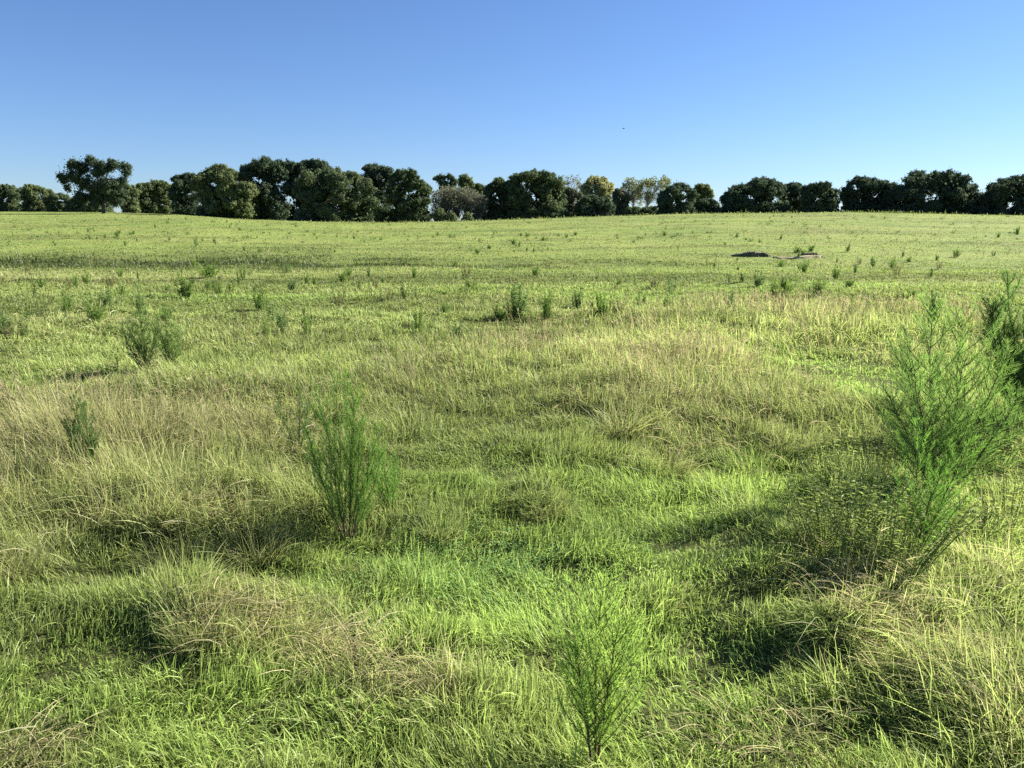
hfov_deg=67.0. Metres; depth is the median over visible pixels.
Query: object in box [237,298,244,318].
weed clump
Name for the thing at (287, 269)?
weed clump
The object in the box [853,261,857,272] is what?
weed clump
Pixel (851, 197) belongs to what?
oak tree
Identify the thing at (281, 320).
weed clump
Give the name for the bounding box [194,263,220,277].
weed clump
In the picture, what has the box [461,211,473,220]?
broadleaf bush
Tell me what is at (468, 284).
weed clump
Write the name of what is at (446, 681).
grass tussock
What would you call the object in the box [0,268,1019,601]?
seed grass
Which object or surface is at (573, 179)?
bare tree
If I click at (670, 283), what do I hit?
weed clump
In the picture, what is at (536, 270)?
weed clump
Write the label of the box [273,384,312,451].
feathery weed
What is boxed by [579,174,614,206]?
broadleaf tree
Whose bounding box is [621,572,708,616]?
grass tussock
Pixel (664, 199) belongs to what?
oak tree
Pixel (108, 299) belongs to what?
weed clump
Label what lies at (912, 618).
grass tussock
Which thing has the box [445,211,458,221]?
broadleaf bush
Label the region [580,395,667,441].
grass tussock
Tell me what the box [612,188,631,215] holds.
broadleaf tree
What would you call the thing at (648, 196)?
bare tree
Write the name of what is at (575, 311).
weed clump
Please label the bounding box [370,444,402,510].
feathery weed
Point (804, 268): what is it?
weed clump
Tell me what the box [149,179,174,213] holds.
broadleaf tree
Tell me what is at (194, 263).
weed clump
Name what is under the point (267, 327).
weed clump
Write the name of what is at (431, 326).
weed clump
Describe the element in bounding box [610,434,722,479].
grass tussock
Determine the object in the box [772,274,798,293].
weed clump
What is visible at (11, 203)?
oak tree
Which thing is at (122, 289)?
weed clump
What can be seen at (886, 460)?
leafy weed
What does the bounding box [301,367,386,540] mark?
feathery weed
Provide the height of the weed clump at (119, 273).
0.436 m
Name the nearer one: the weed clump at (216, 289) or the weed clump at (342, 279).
the weed clump at (216, 289)
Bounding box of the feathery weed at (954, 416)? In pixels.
[865,283,1023,488]
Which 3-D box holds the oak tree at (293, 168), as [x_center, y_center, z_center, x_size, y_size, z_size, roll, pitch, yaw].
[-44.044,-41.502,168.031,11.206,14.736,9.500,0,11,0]
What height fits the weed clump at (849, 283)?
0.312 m
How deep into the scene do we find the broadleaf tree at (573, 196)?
168.15 m
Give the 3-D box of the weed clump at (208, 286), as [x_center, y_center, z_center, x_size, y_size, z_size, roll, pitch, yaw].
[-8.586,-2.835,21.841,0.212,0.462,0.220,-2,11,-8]
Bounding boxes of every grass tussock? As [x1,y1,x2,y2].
[0,518,71,588]
[100,523,234,576]
[142,586,256,658]
[190,508,309,573]
[211,587,348,664]
[388,656,521,738]
[393,504,481,546]
[493,478,606,521]
[495,328,548,350]
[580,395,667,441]
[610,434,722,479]
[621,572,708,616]
[747,422,830,456]
[757,627,864,704]
[882,596,1008,655]
[918,620,1023,683]
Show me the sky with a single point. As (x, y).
(722, 94)
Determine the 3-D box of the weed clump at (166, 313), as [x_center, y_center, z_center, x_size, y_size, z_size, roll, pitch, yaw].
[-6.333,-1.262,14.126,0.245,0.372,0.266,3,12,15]
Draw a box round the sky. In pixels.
[0,0,1023,220]
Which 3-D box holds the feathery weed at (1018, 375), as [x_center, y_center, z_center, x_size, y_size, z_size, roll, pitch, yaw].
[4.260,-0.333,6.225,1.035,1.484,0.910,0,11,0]
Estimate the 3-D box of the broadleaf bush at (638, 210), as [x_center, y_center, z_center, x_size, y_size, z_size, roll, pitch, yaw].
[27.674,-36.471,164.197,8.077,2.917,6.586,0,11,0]
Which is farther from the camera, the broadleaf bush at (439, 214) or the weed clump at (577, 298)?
the broadleaf bush at (439, 214)
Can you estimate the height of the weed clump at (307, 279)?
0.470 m
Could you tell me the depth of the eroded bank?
48.42 m
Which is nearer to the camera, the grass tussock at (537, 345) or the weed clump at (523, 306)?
the grass tussock at (537, 345)
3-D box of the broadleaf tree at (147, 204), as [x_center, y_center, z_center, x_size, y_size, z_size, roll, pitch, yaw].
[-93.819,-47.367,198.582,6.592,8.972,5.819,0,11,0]
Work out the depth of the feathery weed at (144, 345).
9.13 m
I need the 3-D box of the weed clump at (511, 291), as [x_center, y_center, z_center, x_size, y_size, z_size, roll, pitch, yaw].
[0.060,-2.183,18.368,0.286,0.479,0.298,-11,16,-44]
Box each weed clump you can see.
[0,301,7,333]
[0,317,27,340]
[4,314,14,327]
[17,318,28,337]
[22,305,40,321]
[24,264,30,272]
[30,283,36,294]
[35,275,46,287]
[59,296,71,311]
[62,290,71,307]
[65,275,71,287]
[70,271,79,286]
[80,271,90,283]
[82,298,106,323]
[95,289,113,306]
[104,357,121,375]
[105,273,113,286]
[116,269,123,276]
[116,279,125,294]
[133,294,147,310]
[158,305,171,321]
[173,268,194,298]
[191,258,198,267]
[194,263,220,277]
[204,275,210,290]
[212,277,222,293]
[227,279,235,290]
[235,271,240,284]
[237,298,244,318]
[239,263,245,278]
[252,286,266,309]
[260,317,272,336]
[264,295,277,320]
[273,304,289,334]
[282,262,292,272]
[287,276,295,290]
[299,302,311,335]
[304,270,308,283]
[330,287,345,306]
[337,269,347,281]
[367,262,370,278]
[386,288,394,298]
[400,285,407,297]
[410,314,416,333]
[411,265,416,277]
[412,300,422,328]
[417,318,422,331]
[426,319,433,329]
[439,299,449,311]
[450,319,464,337]
[460,262,471,276]
[464,274,477,289]
[492,305,506,321]
[502,294,522,318]
[509,284,518,299]
[510,282,528,318]
[512,286,528,306]
[531,265,540,275]
[537,289,552,319]
[569,287,583,308]
[574,307,581,319]
[590,289,613,316]
[611,296,625,315]
[650,275,662,286]
[663,295,670,307]
[667,272,678,292]
[680,297,696,309]
[726,287,734,310]
[739,273,744,281]
[752,269,765,285]
[767,302,784,320]
[768,278,781,298]
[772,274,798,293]
[777,258,788,266]
[793,245,801,252]
[801,258,808,272]
[807,244,814,251]
[811,275,826,295]
[832,263,840,278]
[844,278,855,286]
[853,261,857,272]
[888,258,898,268]
[892,264,901,273]
[906,287,919,296]
[953,248,960,256]
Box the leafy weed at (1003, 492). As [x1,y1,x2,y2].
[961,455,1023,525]
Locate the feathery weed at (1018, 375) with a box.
[977,268,1023,421]
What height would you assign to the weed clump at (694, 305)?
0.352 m
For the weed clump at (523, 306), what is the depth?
14.55 m
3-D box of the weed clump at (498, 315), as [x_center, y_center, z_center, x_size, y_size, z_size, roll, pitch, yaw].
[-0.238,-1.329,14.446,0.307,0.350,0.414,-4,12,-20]
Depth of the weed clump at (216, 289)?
20.86 m
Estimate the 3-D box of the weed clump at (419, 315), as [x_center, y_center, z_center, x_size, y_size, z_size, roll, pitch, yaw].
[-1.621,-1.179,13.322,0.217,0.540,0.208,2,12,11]
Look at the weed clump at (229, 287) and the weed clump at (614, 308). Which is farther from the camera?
the weed clump at (229, 287)
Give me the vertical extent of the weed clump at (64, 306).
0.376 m
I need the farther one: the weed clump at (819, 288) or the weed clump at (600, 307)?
the weed clump at (819, 288)
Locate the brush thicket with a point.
(457, 199)
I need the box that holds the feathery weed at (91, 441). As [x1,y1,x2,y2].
[57,390,103,469]
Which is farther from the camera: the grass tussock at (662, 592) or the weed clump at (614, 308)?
the weed clump at (614, 308)
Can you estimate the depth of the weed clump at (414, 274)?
26.13 m
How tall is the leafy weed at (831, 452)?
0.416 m
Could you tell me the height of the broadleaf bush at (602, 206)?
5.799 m
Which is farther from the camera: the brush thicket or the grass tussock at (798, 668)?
the brush thicket
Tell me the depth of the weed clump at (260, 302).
17.17 m
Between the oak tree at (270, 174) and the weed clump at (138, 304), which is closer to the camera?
the weed clump at (138, 304)
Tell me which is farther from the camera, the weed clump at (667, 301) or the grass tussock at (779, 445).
the weed clump at (667, 301)
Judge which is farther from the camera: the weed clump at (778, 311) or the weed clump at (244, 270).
the weed clump at (244, 270)
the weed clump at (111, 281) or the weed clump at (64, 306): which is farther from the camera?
the weed clump at (111, 281)
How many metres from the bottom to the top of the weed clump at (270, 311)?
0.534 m
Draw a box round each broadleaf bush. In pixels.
[431,208,445,221]
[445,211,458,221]
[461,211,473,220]
[574,193,616,216]
[624,205,658,215]
[693,197,721,213]
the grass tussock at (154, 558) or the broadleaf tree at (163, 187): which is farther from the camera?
the broadleaf tree at (163, 187)
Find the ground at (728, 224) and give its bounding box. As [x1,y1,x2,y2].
[0,212,1023,767]
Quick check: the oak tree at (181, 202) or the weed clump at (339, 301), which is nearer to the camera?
the weed clump at (339, 301)
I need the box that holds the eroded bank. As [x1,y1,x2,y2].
[731,251,822,258]
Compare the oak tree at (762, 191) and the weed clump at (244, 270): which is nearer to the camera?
the weed clump at (244, 270)
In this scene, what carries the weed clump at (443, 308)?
on the ground at (728, 224)
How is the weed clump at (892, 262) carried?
on the ground at (728, 224)
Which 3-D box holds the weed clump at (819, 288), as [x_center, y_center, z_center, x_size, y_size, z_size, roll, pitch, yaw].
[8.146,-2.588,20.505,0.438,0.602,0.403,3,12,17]
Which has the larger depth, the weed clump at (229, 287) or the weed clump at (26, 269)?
the weed clump at (26, 269)
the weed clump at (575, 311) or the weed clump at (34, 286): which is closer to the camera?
the weed clump at (575, 311)
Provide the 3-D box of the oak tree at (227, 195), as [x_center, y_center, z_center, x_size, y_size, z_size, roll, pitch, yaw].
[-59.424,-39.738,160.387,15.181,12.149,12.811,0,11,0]
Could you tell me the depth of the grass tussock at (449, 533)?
4.36 m
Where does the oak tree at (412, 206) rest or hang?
on the ground at (728, 224)
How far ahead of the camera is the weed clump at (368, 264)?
26.47 m
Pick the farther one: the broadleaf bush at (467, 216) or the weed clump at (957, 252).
the broadleaf bush at (467, 216)
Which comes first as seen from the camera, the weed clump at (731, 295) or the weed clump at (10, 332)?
the weed clump at (10, 332)
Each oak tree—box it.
[0,183,23,211]
[40,192,71,211]
[55,154,133,213]
[63,195,115,212]
[167,172,199,215]
[188,163,260,218]
[238,155,294,220]
[283,158,331,219]
[291,166,384,222]
[359,163,393,222]
[384,167,432,222]
[480,176,512,220]
[504,168,568,219]
[654,180,699,214]
[719,175,792,212]
[777,181,804,212]
[798,180,841,212]
[839,175,891,212]
[878,168,985,213]
[973,174,1023,214]
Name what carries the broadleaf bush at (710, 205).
on the ground at (728, 224)
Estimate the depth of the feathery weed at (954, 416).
4.80 m
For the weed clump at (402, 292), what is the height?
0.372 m
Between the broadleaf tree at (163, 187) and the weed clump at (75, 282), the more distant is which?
the broadleaf tree at (163, 187)
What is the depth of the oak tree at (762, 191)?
159.90 m
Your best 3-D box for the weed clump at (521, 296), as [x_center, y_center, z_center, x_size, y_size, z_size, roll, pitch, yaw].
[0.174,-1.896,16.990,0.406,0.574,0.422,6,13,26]
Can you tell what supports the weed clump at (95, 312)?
on the ground at (728, 224)
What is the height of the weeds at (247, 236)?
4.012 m
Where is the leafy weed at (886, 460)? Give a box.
[843,426,913,476]
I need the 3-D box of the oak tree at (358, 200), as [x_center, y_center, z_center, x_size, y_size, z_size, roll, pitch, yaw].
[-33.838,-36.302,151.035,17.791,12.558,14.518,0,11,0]
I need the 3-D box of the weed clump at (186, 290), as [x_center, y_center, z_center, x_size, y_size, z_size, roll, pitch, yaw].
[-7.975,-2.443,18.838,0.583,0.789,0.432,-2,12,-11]
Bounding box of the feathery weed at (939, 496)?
[888,416,988,554]
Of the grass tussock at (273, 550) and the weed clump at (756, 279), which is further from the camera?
the weed clump at (756, 279)
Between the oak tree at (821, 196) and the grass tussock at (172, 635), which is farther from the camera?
the oak tree at (821, 196)
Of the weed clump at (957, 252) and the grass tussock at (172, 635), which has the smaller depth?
the grass tussock at (172, 635)
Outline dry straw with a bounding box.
[0,283,1023,767]
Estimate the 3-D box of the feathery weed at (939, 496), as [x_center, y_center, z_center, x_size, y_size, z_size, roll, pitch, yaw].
[2.032,0.534,3.741,0.432,0.735,0.422,0,11,0]
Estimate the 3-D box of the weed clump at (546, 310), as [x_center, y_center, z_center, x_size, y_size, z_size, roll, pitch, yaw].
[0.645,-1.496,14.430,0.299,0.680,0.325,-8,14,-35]
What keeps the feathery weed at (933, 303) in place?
on the ground at (728, 224)
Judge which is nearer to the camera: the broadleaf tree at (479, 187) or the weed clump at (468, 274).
the weed clump at (468, 274)
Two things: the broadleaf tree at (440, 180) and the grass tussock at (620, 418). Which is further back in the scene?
the broadleaf tree at (440, 180)
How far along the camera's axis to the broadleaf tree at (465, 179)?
183.10 m
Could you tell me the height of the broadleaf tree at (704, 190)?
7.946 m
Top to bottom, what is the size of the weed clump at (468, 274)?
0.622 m
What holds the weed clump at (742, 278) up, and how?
on the ground at (728, 224)
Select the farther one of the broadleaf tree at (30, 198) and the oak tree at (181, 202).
the broadleaf tree at (30, 198)
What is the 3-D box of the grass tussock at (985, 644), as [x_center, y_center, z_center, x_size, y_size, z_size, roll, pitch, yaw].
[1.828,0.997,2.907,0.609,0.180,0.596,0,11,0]
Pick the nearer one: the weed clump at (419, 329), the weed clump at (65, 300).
the weed clump at (419, 329)
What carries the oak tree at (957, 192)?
on the ground at (728, 224)
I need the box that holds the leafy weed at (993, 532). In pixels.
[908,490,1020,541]
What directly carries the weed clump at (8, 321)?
on the ground at (728, 224)
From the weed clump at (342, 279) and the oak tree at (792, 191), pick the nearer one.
the weed clump at (342, 279)
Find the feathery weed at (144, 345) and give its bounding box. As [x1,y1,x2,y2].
[116,280,161,370]
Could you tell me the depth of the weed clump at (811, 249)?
51.86 m
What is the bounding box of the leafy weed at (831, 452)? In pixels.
[782,427,878,486]
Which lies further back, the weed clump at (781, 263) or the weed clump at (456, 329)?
the weed clump at (781, 263)
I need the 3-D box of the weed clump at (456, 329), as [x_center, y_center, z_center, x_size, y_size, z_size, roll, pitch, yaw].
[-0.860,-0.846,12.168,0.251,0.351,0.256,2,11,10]
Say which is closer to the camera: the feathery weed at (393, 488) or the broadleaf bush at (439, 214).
the feathery weed at (393, 488)
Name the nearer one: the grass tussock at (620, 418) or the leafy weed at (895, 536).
the leafy weed at (895, 536)
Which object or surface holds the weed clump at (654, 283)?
on the ground at (728, 224)
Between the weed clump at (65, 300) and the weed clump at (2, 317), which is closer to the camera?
the weed clump at (2, 317)
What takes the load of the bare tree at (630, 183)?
on the ground at (728, 224)
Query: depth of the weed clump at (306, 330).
12.14 m
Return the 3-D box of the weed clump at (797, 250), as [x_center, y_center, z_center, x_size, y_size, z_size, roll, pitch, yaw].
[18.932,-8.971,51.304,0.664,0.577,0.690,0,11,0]
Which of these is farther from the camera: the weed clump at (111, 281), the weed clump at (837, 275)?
the weed clump at (837, 275)
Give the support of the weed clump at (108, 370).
on the ground at (728, 224)
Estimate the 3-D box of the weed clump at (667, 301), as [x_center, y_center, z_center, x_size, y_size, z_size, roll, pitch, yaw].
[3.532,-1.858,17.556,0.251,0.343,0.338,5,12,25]
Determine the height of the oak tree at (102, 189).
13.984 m
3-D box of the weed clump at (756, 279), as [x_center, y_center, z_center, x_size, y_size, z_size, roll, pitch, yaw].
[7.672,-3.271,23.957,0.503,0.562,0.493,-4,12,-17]
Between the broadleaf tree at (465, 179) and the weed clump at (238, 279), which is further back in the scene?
the broadleaf tree at (465, 179)
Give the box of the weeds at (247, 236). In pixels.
[7,213,1018,242]
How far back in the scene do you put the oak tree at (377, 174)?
160.51 m
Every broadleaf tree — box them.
[19,184,54,211]
[120,183,142,212]
[135,182,159,213]
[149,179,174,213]
[432,172,458,205]
[458,173,474,205]
[472,183,486,220]
[563,186,582,217]
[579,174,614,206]
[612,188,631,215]
[693,183,714,207]
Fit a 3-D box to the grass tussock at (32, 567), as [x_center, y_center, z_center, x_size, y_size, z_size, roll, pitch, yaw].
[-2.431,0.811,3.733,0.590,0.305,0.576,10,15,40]
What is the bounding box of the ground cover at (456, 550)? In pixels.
[233,483,774,643]
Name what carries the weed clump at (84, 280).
on the ground at (728, 224)
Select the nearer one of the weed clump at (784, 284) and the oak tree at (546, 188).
the weed clump at (784, 284)
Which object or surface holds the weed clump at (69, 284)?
on the ground at (728, 224)
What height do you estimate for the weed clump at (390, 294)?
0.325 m
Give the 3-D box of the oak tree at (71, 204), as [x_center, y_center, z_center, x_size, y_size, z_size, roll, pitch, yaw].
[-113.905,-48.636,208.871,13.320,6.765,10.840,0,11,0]
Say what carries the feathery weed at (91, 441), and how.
on the ground at (728, 224)
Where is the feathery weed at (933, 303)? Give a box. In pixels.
[926,289,939,325]
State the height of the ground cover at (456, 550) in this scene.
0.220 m
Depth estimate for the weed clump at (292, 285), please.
22.09 m
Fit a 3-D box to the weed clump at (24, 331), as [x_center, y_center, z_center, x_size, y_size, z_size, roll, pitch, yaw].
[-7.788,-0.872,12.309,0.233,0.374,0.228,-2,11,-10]
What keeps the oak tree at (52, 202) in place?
on the ground at (728, 224)
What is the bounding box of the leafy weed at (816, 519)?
[760,453,913,553]
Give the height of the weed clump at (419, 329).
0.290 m
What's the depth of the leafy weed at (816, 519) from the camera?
3.96 m
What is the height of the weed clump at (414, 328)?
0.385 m
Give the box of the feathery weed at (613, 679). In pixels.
[548,547,659,764]
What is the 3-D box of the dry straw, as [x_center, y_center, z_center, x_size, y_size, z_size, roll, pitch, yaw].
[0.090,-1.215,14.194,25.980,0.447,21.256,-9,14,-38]
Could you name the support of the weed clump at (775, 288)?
on the ground at (728, 224)
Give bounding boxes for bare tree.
[562,173,584,202]
[620,177,642,205]
[631,175,671,205]
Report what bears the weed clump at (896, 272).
on the ground at (728, 224)
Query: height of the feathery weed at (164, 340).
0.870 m
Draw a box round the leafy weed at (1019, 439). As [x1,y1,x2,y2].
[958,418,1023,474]
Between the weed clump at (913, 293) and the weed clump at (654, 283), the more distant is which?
the weed clump at (654, 283)
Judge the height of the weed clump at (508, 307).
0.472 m
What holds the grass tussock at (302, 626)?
on the ground at (728, 224)
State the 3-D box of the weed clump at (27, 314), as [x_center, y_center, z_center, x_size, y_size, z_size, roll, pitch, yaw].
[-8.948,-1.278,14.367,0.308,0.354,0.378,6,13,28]
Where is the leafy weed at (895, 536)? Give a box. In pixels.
[807,464,990,578]
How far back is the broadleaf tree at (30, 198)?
215.97 m
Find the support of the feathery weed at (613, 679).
on the ground at (728, 224)
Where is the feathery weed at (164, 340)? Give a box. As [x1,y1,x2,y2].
[149,304,184,366]
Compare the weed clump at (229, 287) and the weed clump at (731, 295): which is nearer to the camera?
the weed clump at (731, 295)
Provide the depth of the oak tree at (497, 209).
165.97 m
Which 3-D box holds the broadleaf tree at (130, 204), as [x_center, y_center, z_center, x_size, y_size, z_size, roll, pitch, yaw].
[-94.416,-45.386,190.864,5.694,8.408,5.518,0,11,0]
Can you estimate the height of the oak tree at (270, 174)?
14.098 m
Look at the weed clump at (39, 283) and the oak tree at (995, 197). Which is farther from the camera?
the oak tree at (995, 197)
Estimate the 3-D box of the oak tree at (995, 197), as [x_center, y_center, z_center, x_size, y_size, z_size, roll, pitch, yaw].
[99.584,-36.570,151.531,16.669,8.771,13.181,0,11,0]
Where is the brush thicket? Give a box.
[429,184,489,220]
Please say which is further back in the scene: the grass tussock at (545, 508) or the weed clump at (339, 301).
the weed clump at (339, 301)

